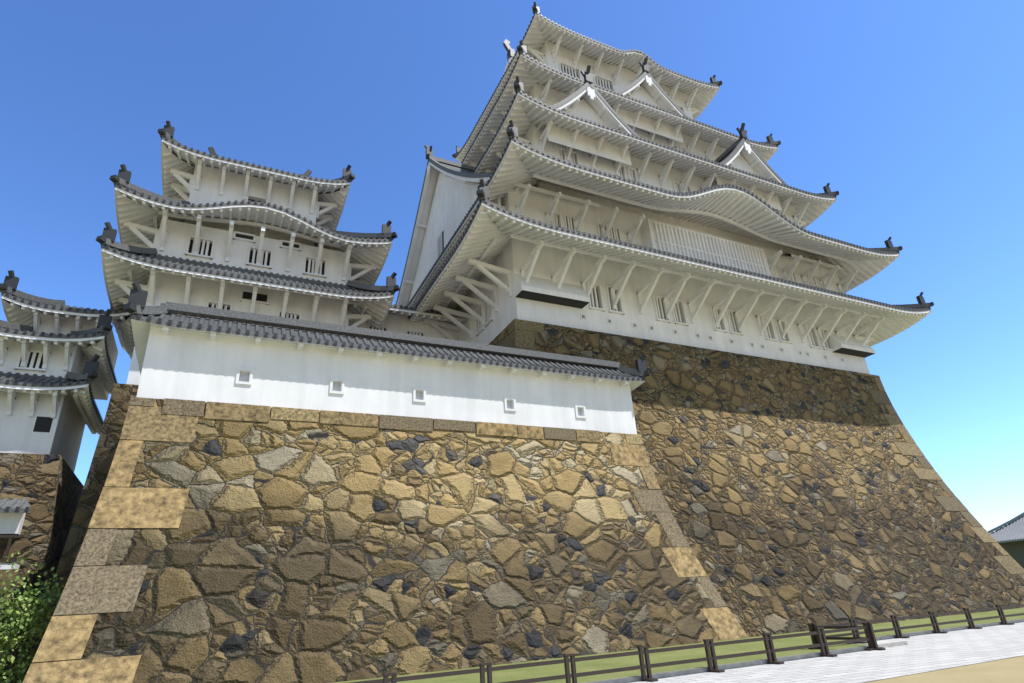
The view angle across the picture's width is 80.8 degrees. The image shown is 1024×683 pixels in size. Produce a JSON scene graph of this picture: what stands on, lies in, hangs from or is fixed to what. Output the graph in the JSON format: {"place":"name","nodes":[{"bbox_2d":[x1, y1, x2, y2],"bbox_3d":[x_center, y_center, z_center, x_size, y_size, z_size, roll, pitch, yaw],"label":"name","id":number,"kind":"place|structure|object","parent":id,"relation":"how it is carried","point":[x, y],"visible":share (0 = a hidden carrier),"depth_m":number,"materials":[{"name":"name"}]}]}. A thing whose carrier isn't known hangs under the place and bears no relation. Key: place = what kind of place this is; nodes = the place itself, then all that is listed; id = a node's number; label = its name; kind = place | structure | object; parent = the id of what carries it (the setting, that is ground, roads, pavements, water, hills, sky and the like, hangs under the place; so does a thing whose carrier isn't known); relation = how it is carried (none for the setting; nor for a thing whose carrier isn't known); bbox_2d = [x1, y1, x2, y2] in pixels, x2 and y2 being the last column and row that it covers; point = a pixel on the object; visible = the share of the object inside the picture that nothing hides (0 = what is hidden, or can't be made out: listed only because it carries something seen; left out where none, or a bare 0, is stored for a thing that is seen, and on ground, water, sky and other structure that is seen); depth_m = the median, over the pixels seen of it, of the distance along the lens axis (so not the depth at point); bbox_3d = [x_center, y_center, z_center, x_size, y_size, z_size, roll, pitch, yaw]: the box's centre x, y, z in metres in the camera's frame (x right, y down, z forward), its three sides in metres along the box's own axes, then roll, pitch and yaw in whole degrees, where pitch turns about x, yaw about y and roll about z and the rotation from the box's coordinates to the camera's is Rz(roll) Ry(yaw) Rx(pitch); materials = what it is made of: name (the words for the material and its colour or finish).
{"place":"outdoors","nodes":[
{"label":"outdoors","id":0,"kind":"place"},
{"bbox_2d":[30,383,138,662],"bbox_3d":[-14.649,9.736,30.349,12.100,12.000,10.500,8,-27,-25],"label":"stone wall side","id":1,"kind":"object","parent":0,"point":[110,433],"visible":0.15,"depth_m":25.10,"materials":[{"name":"brown stone"}]},
{"bbox_2d":[126,165,349,384],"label":"turret walls","id":2,"kind":"structure","parent":0,"point":[180,241],"depth_m":32.86,"materials":[{"name":"white paint"}]},
{"bbox_2d":[114,159,375,326],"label":"roof brackets","id":3,"kind":"object","parent":2,"relation":"attached to","point":[136,229],"visible":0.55,"depth_m":32.70,"materials":[{"name":"white wood"}]},
{"bbox_2d":[0,0,1023,533],"label":"sky","id":4,"kind":"structure","parent":0,"point":[912,111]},
{"bbox_2d":[454,41,875,373],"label":"castle walls","id":5,"kind":"structure","parent":0,"point":[540,297],"depth_m":37.06,"materials":[{"name":"white paint"}]},
{"bbox_2d":[416,35,884,346],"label":"roof brackets","id":6,"kind":"object","parent":5,"relation":"attached to","point":[564,264],"visible":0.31,"depth_m":37.21,"materials":[{"name":"white wood"}]},
{"bbox_2d":[396,2,933,346],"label":"castle roofs","id":7,"kind":"structure","parent":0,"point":[461,218],"depth_m":39.33,"materials":[{"name":"white paint"}]},
{"bbox_2d":[347,301,467,349],"bbox_3d":[-7.273,2.122,37.118,7.320,10.475,7.240,8,-27,-25],"label":"corridor","id":8,"kind":"object","parent":7,"relation":"attached to","point":[396,319],"visible":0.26,"depth_m":36.51,"materials":[{"name":"paint"}]},
{"bbox_2d":[334,608,1023,682],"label":"grass","id":9,"kind":"structure","parent":0,"point":[498,676],"depth_m":17.90,"materials":[{"name":"green plant"}]},
{"bbox_2d":[0,569,36,682],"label":"bush","id":10,"kind":"object","parent":9,"relation":"on","point":[20,572],"visible":0.23,"depth_m":22.58,"materials":[{"name":"green plant"}]},
{"bbox_2d":[0,498,29,568],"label":"gatehouse","id":11,"kind":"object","parent":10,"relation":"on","point":[14,511],"visible":0.98,"depth_m":23.93,"materials":[{"name":"paint"}]},
{"bbox_2d":[0,551,63,682],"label":"shrub","id":12,"kind":"object","parent":9,"relation":"on","point":[17,637],"visible":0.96,"depth_m":17.58,"materials":[{"name":"green plant"}]},
{"bbox_2d":[33,399,747,682],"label":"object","id":13,"kind":"structure","parent":9,"relation":"on","point":[289,551],"depth_m":20.64,"materials":[{"name":"stone"}]},
{"bbox_2d":[22,397,198,682],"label":"cornerstones","id":14,"kind":"object","parent":13,"relation":"attached to","point":[88,588],"visible":0.88,"depth_m":17.13,"materials":[{"name":"beige stone"}]},
{"bbox_2d":[161,398,600,442],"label":"caps","id":15,"kind":"object","parent":13,"relation":"on","point":[238,412],"visible":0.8,"depth_m":23.00,"materials":[{"name":"beige stone"}]},
{"bbox_2d":[123,282,649,433],"bbox_3d":[-6.092,3.823,30.243,22.225,4.055,14.088,8,-27,-25],"label":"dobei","id":16,"kind":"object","parent":13,"relation":"on","point":[224,357],"visible":0.81,"depth_m":23.96,"materials":[{"name":"paint"}]},
{"bbox_2d":[609,434,747,639],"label":"cornerstones","id":17,"kind":"object","parent":9,"relation":"on","point":[685,562],"visible":0.78,"depth_m":26.06,"materials":[{"name":"beige stone"}]},
{"bbox_2d":[349,604,1023,682],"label":"fence","id":18,"kind":"object","parent":9,"relation":"on","point":[819,638],"visible":0.96,"depth_m":14.31,"materials":[{"name":"brown wood"}]},
{"bbox_2d":[857,372,1023,579],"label":"cornerstones","id":19,"kind":"object","parent":9,"relation":"on","point":[1009,563],"visible":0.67,"depth_m":37.88,"materials":[{"name":"beige stone"}]},
{"bbox_2d":[987,512,1023,568],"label":"house","id":20,"kind":"structure","parent":9,"relation":"on","point":[1008,536],"depth_m":74.17,"materials":[{"name":"tile"}]},
{"bbox_2d":[488,323,1023,636],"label":"stone wall","id":21,"kind":"structure","parent":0,"point":[798,497],"depth_m":31.86,"materials":[{"name":"brown stone"}]},
{"bbox_2d":[499,319,544,359],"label":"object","id":22,"kind":"object","parent":21,"relation":"attached to","point":[521,338],"visible":0.12,"depth_m":29.95,"materials":[{"name":"beige stone"}]},
{"bbox_2d":[630,622,1023,682],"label":"path","id":23,"kind":"structure","parent":0,"point":[929,652],"depth_m":13.59,"materials":[{"name":"white concrete"}]},
{"bbox_2d":[863,655,1023,682],"bbox_3d":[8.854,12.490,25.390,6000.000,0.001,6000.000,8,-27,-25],"label":"ground","id":24,"kind":"structure","parent":0,"point":[1008,670],"depth_m":10.93,"materials":[{"name":"beige sand"}]},
{"bbox_2d":[0,453,83,634],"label":"stone wall","id":25,"kind":"structure","parent":24,"relation":"on","point":[49,487],"depth_m":25.21,"materials":[{"name":"brown stone"}]},
{"bbox_2d":[0,270,134,471],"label":"turret","id":26,"kind":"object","parent":25,"relation":"on","point":[58,359],"visible":0.78,"depth_m":27.94,"materials":[{"name":"paint"}]},
{"bbox_2d":[96,121,399,350],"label":"turret roof","id":27,"kind":"structure","parent":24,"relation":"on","point":[122,260],"depth_m":32.59,"materials":[{"name":"tile"}]},
{"bbox_2d":[584,619,1023,682],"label":"kerb","id":28,"kind":"structure","parent":24,"relation":"on","point":[730,666],"depth_m":15.02,"materials":[{"name":"grey stone"}]}
]}

